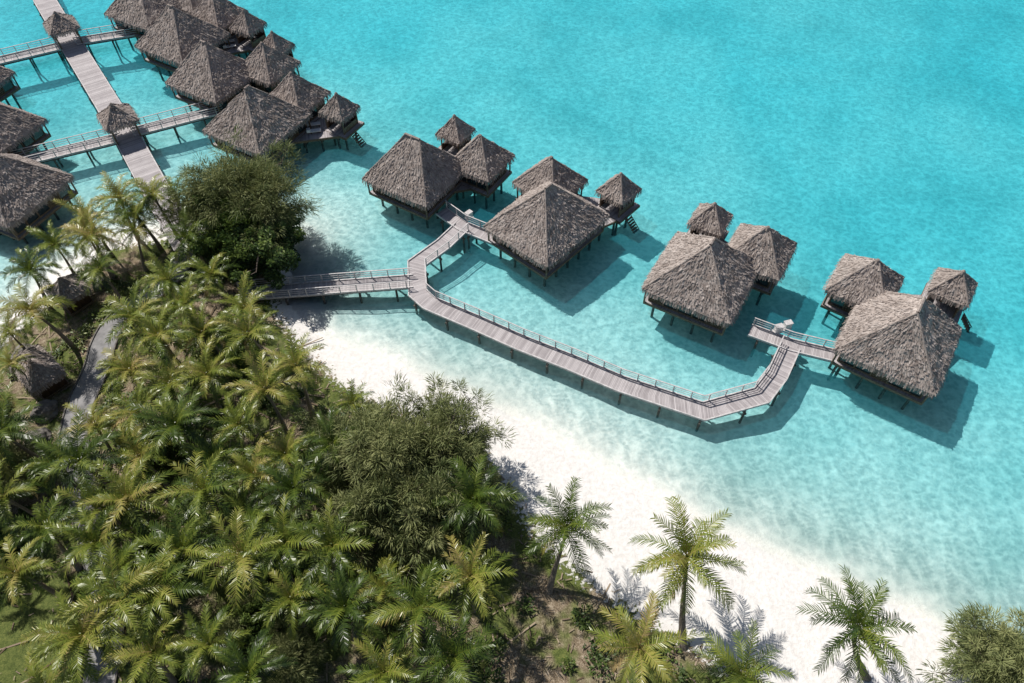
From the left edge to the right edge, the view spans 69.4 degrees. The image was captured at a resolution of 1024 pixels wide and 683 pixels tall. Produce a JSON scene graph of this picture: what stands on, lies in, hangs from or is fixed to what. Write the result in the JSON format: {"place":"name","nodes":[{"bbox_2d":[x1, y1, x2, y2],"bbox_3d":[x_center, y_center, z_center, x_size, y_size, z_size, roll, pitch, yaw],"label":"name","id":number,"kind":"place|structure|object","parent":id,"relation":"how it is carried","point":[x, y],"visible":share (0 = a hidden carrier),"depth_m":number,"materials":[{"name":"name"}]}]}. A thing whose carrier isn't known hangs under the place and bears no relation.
{"place":"outdoors","nodes":[
{"label":"outdoors","id":0,"kind":"place"},
{"bbox_2d":[0,37,69,80],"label":"timber boardwalk","id":1,"kind":"structure","parent":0,"point":[30,54],"depth_m":116.10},
{"bbox_2d":[10,129,120,169],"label":"timber boardwalk","id":2,"kind":"structure","parent":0,"point":[72,149],"depth_m":101.21,"materials":[{"name":"wood"}]},
{"bbox_2d":[57,246,196,682],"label":"garden path","id":3,"kind":"structure","parent":0,"point":[87,389],"depth_m":76.95,"materials":[{"name":"concrete"}]},
{"bbox_2d":[130,102,221,151],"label":"timber boardwalk","id":4,"kind":"structure","parent":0,"point":[172,122],"depth_m":105.07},
{"bbox_2d":[0,0,1023,682],"bbox_3d":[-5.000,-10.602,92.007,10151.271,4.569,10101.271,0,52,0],"label":"ground","id":5,"kind":"structure","parent":0,"point":[826,134],"depth_m":89.18,"materials":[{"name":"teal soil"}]},
{"bbox_2d":[0,381,52,477],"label":"coconut palm","id":6,"kind":"object","parent":5,"relation":"on","point":[7,431],"visible":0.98,"depth_m":65.46,"materials":[{"name":"green plant"}]},
{"bbox_2d":[0,245,62,310],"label":"coconut palm","id":7,"kind":"object","parent":5,"relation":"on","point":[27,267],"visible":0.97,"depth_m":79.33,"materials":[{"name":"green plant"}]},
{"bbox_2d":[0,457,65,536],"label":"coconut palm","id":8,"kind":"object","parent":5,"relation":"on","point":[21,488],"visible":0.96,"depth_m":60.94,"materials":[{"name":"green plant"}]},
{"bbox_2d":[0,534,75,613],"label":"coconut palm","id":9,"kind":"object","parent":5,"relation":"on","point":[19,572],"visible":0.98,"depth_m":56.53,"materials":[{"name":"green plant"}]},
{"bbox_2d":[0,282,77,348],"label":"coconut palm","id":10,"kind":"object","parent":5,"relation":"on","point":[23,306],"visible":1,"depth_m":74.45,"materials":[{"name":"green plant"}]},
{"bbox_2d":[7,344,70,399],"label":"thatched garden hut","id":11,"kind":"object","parent":5,"relation":"on","point":[44,378],"visible":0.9,"depth_m":75.05,"materials":[{"name":"wicker"}]},
{"bbox_2d":[1,488,94,571],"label":"coconut palm","id":12,"kind":"object","parent":5,"relation":"on","point":[34,533],"visible":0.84,"depth_m":59.94,"materials":[{"name":"green plant"}]},
{"bbox_2d":[25,219,79,274],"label":"coconut palm","id":13,"kind":"object","parent":5,"relation":"on","point":[53,242],"visible":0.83,"depth_m":82.73,"materials":[{"name":"green plant"}]},
{"bbox_2d":[15,423,95,494],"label":"coconut palm","id":14,"kind":"object","parent":5,"relation":"on","point":[38,467],"visible":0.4,"depth_m":64.67,"materials":[{"name":"green plant"}]},
{"bbox_2d":[44,273,94,315],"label":"thatched garden hut","id":15,"kind":"object","parent":5,"relation":"on","point":[65,287],"visible":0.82,"depth_m":81.98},
{"bbox_2d":[19,568,139,682],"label":"coconut palm","id":16,"kind":"object","parent":5,"relation":"on","point":[71,635],"visible":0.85,"depth_m":53.84,"materials":[{"name":"green plant"}]},
{"bbox_2d":[30,407,134,509],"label":"coconut palm","id":17,"kind":"object","parent":5,"relation":"on","point":[87,456],"visible":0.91,"depth_m":62.86,"materials":[{"name":"green plant"}]},
{"bbox_2d":[55,203,125,280],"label":"coconut palm","id":18,"kind":"object","parent":5,"relation":"on","point":[95,237],"visible":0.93,"depth_m":81.18,"materials":[{"name":"green plant"}]},
{"bbox_2d":[40,500,141,581],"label":"coconut palm","id":19,"kind":"object","parent":5,"relation":"on","point":[90,540],"visible":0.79,"depth_m":59.20,"materials":[{"name":"green plant"}]},
{"bbox_2d":[59,392,126,463],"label":"coconut palm","id":20,"kind":"object","parent":5,"relation":"on","point":[93,421],"visible":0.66,"depth_m":67.43,"materials":[{"name":"green plant"}]},
{"bbox_2d":[66,243,132,302],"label":"coconut palm","id":21,"kind":"object","parent":5,"relation":"on","point":[96,269],"visible":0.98,"depth_m":79.76,"materials":[{"name":"green plant"}]},
{"bbox_2d":[53,470,150,547],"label":"coconut palm","id":22,"kind":"object","parent":5,"relation":"on","point":[93,511],"visible":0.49,"depth_m":60.98,"materials":[{"name":"green plant"}]},
{"bbox_2d":[33,0,183,251],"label":"timber pier","id":23,"kind":"structure","parent":5,"relation":"on","point":[134,151],"depth_m":109.20,"materials":[{"name":"wood"}]},
{"bbox_2d":[96,103,141,144],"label":"thatched shelter","id":24,"kind":"object","parent":23,"relation":"on","point":[113,117],"visible":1,"depth_m":100.04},
{"bbox_2d":[71,534,155,609],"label":"coconut palm","id":25,"kind":"object","parent":5,"relation":"on","point":[127,551],"visible":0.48,"depth_m":58.63,"materials":[{"name":"green plant"}]},
{"bbox_2d":[55,538,187,669],"bbox_3d":[-29.791,21.291,57.746,8.380,11.021,8.685,13,53,9],"label":"coconut palm","id":26,"kind":"object","parent":5,"relation":"on","point":[123,598],"visible":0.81,"depth_m":55.21,"materials":[{"name":"green plant"}]},
{"bbox_2d":[89,170,154,240],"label":"coconut palm","id":27,"kind":"object","parent":5,"relation":"on","point":[119,191],"visible":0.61,"depth_m":85.83,"materials":[{"name":"green plant"}]},
{"bbox_2d":[75,452,178,544],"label":"coconut palm","id":28,"kind":"object","parent":5,"relation":"on","point":[129,501],"visible":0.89,"depth_m":60.88,"materials":[{"name":"green plant"}]},
{"bbox_2d":[95,335,165,406],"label":"coconut palm","id":29,"kind":"object","parent":5,"relation":"on","point":[131,368],"visible":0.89,"depth_m":70.06,"materials":[{"name":"green plant"}]},
{"bbox_2d":[96,380,164,444],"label":"coconut palm","id":30,"kind":"object","parent":5,"relation":"on","point":[149,396],"visible":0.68,"depth_m":67.86,"materials":[{"name":"green plant"}]},
{"bbox_2d":[101,193,165,249],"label":"coconut palm","id":31,"kind":"object","parent":5,"relation":"on","point":[127,211],"visible":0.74,"depth_m":84.25,"materials":[{"name":"green plant"}]},
{"bbox_2d":[96,279,177,365],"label":"coconut palm","id":32,"kind":"object","parent":5,"relation":"on","point":[126,323],"visible":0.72,"depth_m":72.68,"materials":[{"name":"green plant"}]},
{"bbox_2d":[93,423,185,496],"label":"coconut palm","id":33,"kind":"object","parent":5,"relation":"on","point":[136,454],"visible":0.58,"depth_m":64.78,"materials":[{"name":"green plant"}]},
{"bbox_2d":[97,604,196,682],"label":"coconut palm","id":34,"kind":"object","parent":5,"relation":"on","point":[145,655],"visible":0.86,"depth_m":54.20,"materials":[{"name":"green plant"}]},
{"bbox_2d":[119,173,180,238],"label":"coconut palm","id":35,"kind":"object","parent":5,"relation":"on","point":[152,190],"visible":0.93,"depth_m":83.99,"materials":[{"name":"green plant"}]},
{"bbox_2d":[97,534,217,641],"bbox_3d":[-26.727,20.575,58.866,8.352,10.118,7.068,-36,60,-25],"label":"coconut palm","id":36,"kind":"object","parent":5,"relation":"on","point":[163,597],"visible":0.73,"depth_m":55.72,"materials":[{"name":"green plant"}]},
{"bbox_2d":[114,299,201,383],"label":"coconut palm","id":37,"kind":"object","parent":5,"relation":"on","point":[163,348],"visible":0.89,"depth_m":71.28,"materials":[{"name":"green plant"}]},
{"bbox_2d":[129,349,202,409],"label":"coconut palm","id":38,"kind":"object","parent":5,"relation":"on","point":[162,382],"visible":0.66,"depth_m":69.80,"materials":[{"name":"green plant"}]},
{"bbox_2d":[140,252,204,325],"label":"coconut palm","id":39,"kind":"object","parent":5,"relation":"on","point":[166,274],"visible":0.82,"depth_m":76.52,"materials":[{"name":"green plant"}]},
{"bbox_2d":[125,386,224,470],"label":"coconut palm","id":40,"kind":"object","parent":5,"relation":"on","point":[180,418],"visible":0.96,"depth_m":65.23,"materials":[{"name":"green plant"}]},
{"bbox_2d":[145,272,217,337],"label":"coconut palm","id":41,"kind":"object","parent":5,"relation":"on","point":[182,302],"visible":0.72,"depth_m":75.06,"materials":[{"name":"green plant"}]},
{"bbox_2d":[133,496,236,603],"bbox_3d":[-26.257,18.246,60.837,8.039,9.926,7.272,8,52,6],"label":"coconut palm","id":42,"kind":"object","parent":5,"relation":"on","point":[178,542],"visible":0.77,"depth_m":58.60,"materials":[{"name":"green plant"}]},
{"bbox_2d":[157,206,217,267],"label":"coconut palm","id":43,"kind":"object","parent":5,"relation":"on","point":[184,241],"visible":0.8,"depth_m":82.50,"materials":[{"name":"green plant"}]},
{"bbox_2d":[167,299,236,367],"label":"coconut palm","id":44,"kind":"object","parent":5,"relation":"on","point":[207,333],"visible":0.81,"depth_m":72.92,"materials":[{"name":"green plant"}]},
{"bbox_2d":[147,448,259,537],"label":"coconut palm","id":45,"kind":"object","parent":5,"relation":"on","point":[199,489],"visible":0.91,"depth_m":61.17,"materials":[{"name":"green plant"}]},
{"bbox_2d":[168,332,243,417],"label":"coconut palm","id":46,"kind":"object","parent":5,"relation":"on","point":[210,371],"visible":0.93,"depth_m":69.89,"materials":[{"name":"green plant"}]},
{"bbox_2d":[165,601,249,682],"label":"coconut palm","id":47,"kind":"object","parent":5,"relation":"on","point":[199,642],"visible":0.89,"depth_m":54.02,"materials":[{"name":"green plant"}]},
{"bbox_2d":[177,424,248,493],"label":"coconut palm","id":48,"kind":"object","parent":5,"relation":"on","point":[206,455],"visible":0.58,"depth_m":65.08,"materials":[{"name":"green plant"}]},
{"bbox_2d":[186,253,241,307],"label":"coconut palm","id":49,"kind":"object","parent":5,"relation":"on","point":[212,272],"visible":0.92,"depth_m":78.85,"materials":[{"name":"green plant"}]},
{"bbox_2d":[185,590,265,664],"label":"ironwood tree","id":50,"kind":"object","parent":5,"relation":"on","point":[232,621],"visible":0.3,"depth_m":59.26,"materials":[{"name":"green plant"}]},
{"bbox_2d":[175,191,280,281],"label":"broadleaf tree","id":51,"kind":"object","parent":5,"relation":"on","point":[211,239],"visible":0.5,"depth_m":82.36,"materials":[{"name":"green plant"}]},
{"bbox_2d":[197,394,266,456],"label":"coconut palm","id":52,"kind":"object","parent":5,"relation":"on","point":[231,417],"visible":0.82,"depth_m":67.37,"materials":[{"name":"green plant"}]},
{"bbox_2d":[165,122,307,232],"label":"ironwood tree","id":53,"kind":"object","parent":5,"relation":"on","point":[227,179],"visible":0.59,"depth_m":83.96,"materials":[{"name":"green plant"}]},
{"bbox_2d":[187,506,296,613],"bbox_3d":[-21.598,18.309,60.308,8.350,10.596,8.057,20,53,13],"label":"coconut palm","id":54,"kind":"object","parent":5,"relation":"on","point":[236,548],"visible":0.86,"depth_m":57.30,"materials":[{"name":"green plant"}]},
{"bbox_2d":[213,270,275,341],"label":"coconut palm","id":55,"kind":"object","parent":5,"relation":"on","point":[242,303],"visible":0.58,"depth_m":75.72,"materials":[{"name":"green plant"}]},
{"bbox_2d":[206,290,287,375],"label":"coconut palm","id":56,"kind":"object","parent":5,"relation":"on","point":[257,326],"visible":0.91,"depth_m":72.72,"materials":[{"name":"green plant"}]},
{"bbox_2d":[211,487,282,553],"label":"coconut palm","id":57,"kind":"object","parent":5,"relation":"on","point":[249,508],"visible":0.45,"depth_m":62.12,"materials":[{"name":"green plant"}]},
{"bbox_2d":[214,437,290,508],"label":"coconut palm","id":58,"kind":"object","parent":5,"relation":"on","point":[247,467],"visible":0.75,"depth_m":63.99,"materials":[{"name":"green plant"}]},
{"bbox_2d":[209,628,298,682],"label":"coconut palm","id":59,"kind":"object","parent":5,"relation":"on","point":[255,659],"visible":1,"depth_m":53.52,"materials":[{"name":"green plant"}]},
{"bbox_2d":[210,200,306,289],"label":"broadleaf tree","id":60,"kind":"object","parent":5,"relation":"on","point":[272,265],"visible":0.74,"depth_m":82.83,"materials":[{"name":"green plant"}]},
{"bbox_2d":[224,585,292,655],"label":"broadleaf tree","id":61,"kind":"object","parent":5,"relation":"on","point":[254,628],"visible":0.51,"depth_m":59.04,"materials":[{"name":"green plant"}]},
{"bbox_2d":[202,148,322,257],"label":"ironwood tree","id":62,"kind":"object","parent":5,"relation":"on","point":[286,210],"visible":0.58,"depth_m":83.81,"materials":[{"name":"green plant"}]},
{"bbox_2d":[219,350,308,442],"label":"coconut palm","id":63,"kind":"object","parent":5,"relation":"on","point":[261,391],"visible":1,"depth_m":65.83,"materials":[{"name":"green plant"}]},
{"bbox_2d":[236,493,324,594],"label":"coconut palm","id":64,"kind":"object","parent":5,"relation":"on","point":[286,549],"visible":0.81,"depth_m":59.01,"materials":[{"name":"green plant"}]},
{"bbox_2d":[243,422,320,482],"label":"coconut palm","id":65,"kind":"object","parent":5,"relation":"on","point":[283,449],"visible":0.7,"depth_m":65.34,"materials":[{"name":"green plant"}]},
{"bbox_2d":[233,610,338,682],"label":"ironwood tree","id":66,"kind":"object","parent":5,"relation":"on","point":[301,671],"visible":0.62,"depth_m":57.65,"materials":[{"name":"green plant"}]},
{"bbox_2d":[248,443,335,533],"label":"coconut palm","id":67,"kind":"object","parent":5,"relation":"on","point":[297,488],"visible":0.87,"depth_m":62.22,"materials":[{"name":"green plant"}]},
{"bbox_2d":[251,559,332,640],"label":"coconut palm","id":68,"kind":"object","parent":5,"relation":"on","point":[285,591],"visible":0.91,"depth_m":56.92,"materials":[{"name":"green plant"}]},
{"bbox_2d":[260,328,331,418],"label":"coconut palm","id":69,"kind":"object","parent":5,"relation":"on","point":[292,364],"visible":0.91,"depth_m":68.34,"materials":[{"name":"green plant"}]},
{"bbox_2d":[236,267,412,304],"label":"timber boardwalk","id":70,"kind":"structure","parent":5,"relation":"on","point":[324,288],"depth_m":85.62,"materials":[{"name":"grey wood"}]},
{"bbox_2d":[295,406,361,475],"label":"coconut palm","id":71,"kind":"object","parent":5,"relation":"on","point":[325,445],"visible":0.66,"depth_m":65.18,"materials":[{"name":"green plant"}]},
{"bbox_2d":[284,498,375,594],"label":"coconut palm","id":72,"kind":"object","parent":5,"relation":"on","point":[332,549],"visible":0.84,"depth_m":59.00,"materials":[{"name":"green plant"}]},
{"bbox_2d":[298,562,391,654],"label":"coconut palm","id":73,"kind":"object","parent":5,"relation":"on","point":[342,603],"visible":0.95,"depth_m":56.20,"materials":[{"name":"green plant"}]},
{"bbox_2d":[294,394,414,498],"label":"ironwood tree","id":74,"kind":"object","parent":5,"relation":"on","point":[315,426],"visible":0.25,"depth_m":66.85,"materials":[{"name":"green plant"}]},
{"bbox_2d":[0,271,741,682],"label":"leaf litter","id":75,"kind":"object","parent":5,"relation":"on","point":[326,529],"visible":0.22,"depth_m":65.06,"materials":[{"name":"plant"}]},
{"bbox_2d":[297,448,446,591],"bbox_3d":[-11.001,14.818,63.517,14.210,10.004,12.321,27,57,19],"label":"ironwood tree","id":76,"kind":"object","parent":5,"relation":"on","point":[379,528],"visible":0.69,"depth_m":61.37,"materials":[{"name":"green plant"}]},
{"bbox_2d":[0,237,754,682],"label":"undergrowth","id":77,"kind":"object","parent":5,"relation":"on","point":[594,651],"visible":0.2,"depth_m":66.89,"materials":[{"name":"green plant"}]},
{"bbox_2d":[336,628,426,682],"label":"coconut palm","id":78,"kind":"object","parent":5,"relation":"on","point":[384,663],"visible":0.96,"depth_m":53.99,"materials":[{"name":"green plant"}]},
{"bbox_2d":[348,555,414,624],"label":"coconut palm","id":79,"kind":"object","parent":5,"relation":"on","point":[385,598],"visible":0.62,"depth_m":58.50,"materials":[{"name":"green plant"}]},
{"bbox_2d":[315,370,486,516],"bbox_3d":[-9.843,10.054,66.052,15.547,12.023,13.601,-14,53,-10],"label":"ironwood tree","id":80,"kind":"object","parent":5,"relation":"on","point":[378,454],"visible":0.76,"depth_m":63.42,"materials":[{"name":"green plant"}]},
{"bbox_2d":[359,558,463,661],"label":"coconut palm","id":81,"kind":"object","parent":5,"relation":"on","point":[420,611],"visible":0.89,"depth_m":55.33,"materials":[{"name":"green plant"}]},
{"bbox_2d":[375,434,521,576],"bbox_3d":[-6.303,13.950,64.263,14.210,10.004,12.321,34,59,24],"label":"ironwood tree","id":82,"kind":"object","parent":5,"relation":"on","point":[440,509],"visible":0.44,"depth_m":61.85,"materials":[{"name":"green plant"}]},
{"bbox_2d":[399,605,503,682],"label":"coconut palm","id":83,"kind":"object","parent":5,"relation":"on","point":[460,669],"visible":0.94,"depth_m":53.86,"materials":[{"name":"green plant"}]},
{"bbox_2d":[391,371,517,491],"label":"ironwood tree","id":84,"kind":"object","parent":5,"relation":"on","point":[477,433],"visible":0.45,"depth_m":66.56,"materials":[{"name":"green plant"}]},
{"bbox_2d":[436,200,492,251],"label":"timber boardwalk","id":85,"kind":"structure","parent":5,"relation":"on","point":[447,215],"depth_m":92.24,"materials":[{"name":"grey wood"}]},
{"bbox_2d":[424,531,517,628],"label":"coconut palm","id":86,"kind":"object","parent":5,"relation":"on","point":[472,579],"visible":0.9,"depth_m":57.22,"materials":[{"name":"green plant"}]},
{"bbox_2d":[430,454,526,545],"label":"coconut palm","id":87,"kind":"object","parent":5,"relation":"on","point":[477,496],"visible":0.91,"depth_m":60.90,"materials":[{"name":"green plant"}]},
{"bbox_2d":[521,476,613,594],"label":"coconut palm","id":88,"kind":"object","parent":5,"relation":"on","point":[573,524],"visible":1,"depth_m":59.37,"materials":[{"name":"green plant"}]},
{"bbox_2d":[407,222,800,431],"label":"timber boardwalk","id":89,"kind":"structure","parent":5,"relation":"on","point":[770,383],"depth_m":79.04,"materials":[{"name":"grey wood"}]},
{"bbox_2d":[586,590,697,682],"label":"coconut palm","id":90,"kind":"object","parent":5,"relation":"on","point":[651,657],"visible":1,"depth_m":53.91,"materials":[{"name":"green plant"}]},
{"bbox_2d":[629,495,747,650],"bbox_3d":[13.964,18.317,59.892,9.447,12.493,9.615,-4,49,0],"label":"coconut palm","id":91,"kind":"object","parent":5,"relation":"on","point":[679,557],"visible":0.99,"depth_m":56.89,"materials":[{"name":"green plant"}]},
{"bbox_2d":[689,619,794,682],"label":"coconut palm","id":92,"kind":"object","parent":5,"relation":"on","point":[732,665],"visible":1,"depth_m":53.57,"materials":[{"name":"green plant"}]},
{"bbox_2d":[747,317,839,380],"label":"timber boardwalk","id":93,"kind":"structure","parent":5,"relation":"on","point":[757,333],"depth_m":80.59,"materials":[{"name":"grey wood"}]},
{"bbox_2d":[795,563,917,682],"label":"coconut palm","id":94,"kind":"object","parent":5,"relation":"on","point":[857,616],"visible":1,"depth_m":53.94,"materials":[{"name":"green plant"}]},
{"bbox_2d":[915,601,1023,682],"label":"ironwood tree","id":95,"kind":"object","parent":5,"relation":"on","point":[990,654],"visible":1,"depth_m":57.25,"materials":[{"name":"green plant"}]},
{"label":"lagoon water","id":96,"kind":"structure","parent":0,"visible":0},
{"bbox_2d":[0,102,51,155],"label":"overwater bungalow","id":97,"kind":"object","parent":96,"relation":"in","point":[19,128],"visible":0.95,"depth_m":99.48,"materials":[{"name":"plant"}]},
{"bbox_2d":[0,153,78,244],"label":"overwater bungalow","id":98,"kind":"object","parent":96,"relation":"in","point":[30,189],"visible":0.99,"depth_m":90.89,"materials":[{"name":"plant"}]},
{"bbox_2d":[104,0,201,53],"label":"overwater bungalow","id":99,"kind":"object","parent":96,"relation":"in","point":[139,17],"visible":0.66,"depth_m":117.17,"materials":[{"name":"plant"}]},
{"bbox_2d":[134,0,267,80],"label":"overwater bungalow","id":100,"kind":"object","parent":96,"relation":"in","point":[170,38],"visible":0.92,"depth_m":113.42,"materials":[{"name":"plant"}]},
{"bbox_2d":[165,30,301,118],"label":"overwater bungalow","id":101,"kind":"object","parent":96,"relation":"in","point":[211,76],"visible":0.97,"depth_m":106.14,"materials":[{"name":"plant"}]},
{"bbox_2d":[202,71,366,165],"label":"overwater bungalow","id":102,"kind":"object","parent":96,"relation":"in","point":[296,109],"visible":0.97,"depth_m":100.63,"materials":[{"name":"plant"}]},
{"bbox_2d":[362,114,516,227],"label":"overwater bungalow","id":103,"kind":"object","parent":96,"relation":"in","point":[414,175],"visible":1,"depth_m":93.15,"materials":[{"name":"plant"}]},
{"bbox_2d":[483,156,641,286],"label":"overwater bungalow","id":104,"kind":"object","parent":96,"relation":"in","point":[548,222],"visible":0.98,"depth_m":87.47,"materials":[{"name":"plant"}]},
{"bbox_2d":[640,202,797,342],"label":"overwater bungalow","id":105,"kind":"object","parent":96,"relation":"in","point":[703,273],"visible":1,"depth_m":82.13,"materials":[{"name":"plant"}]},
{"bbox_2d":[820,253,977,409],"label":"overwater bungalow","id":106,"kind":"object","parent":96,"relation":"in","point":[892,339],"visible":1,"depth_m":76.86,"materials":[{"name":"plant"}]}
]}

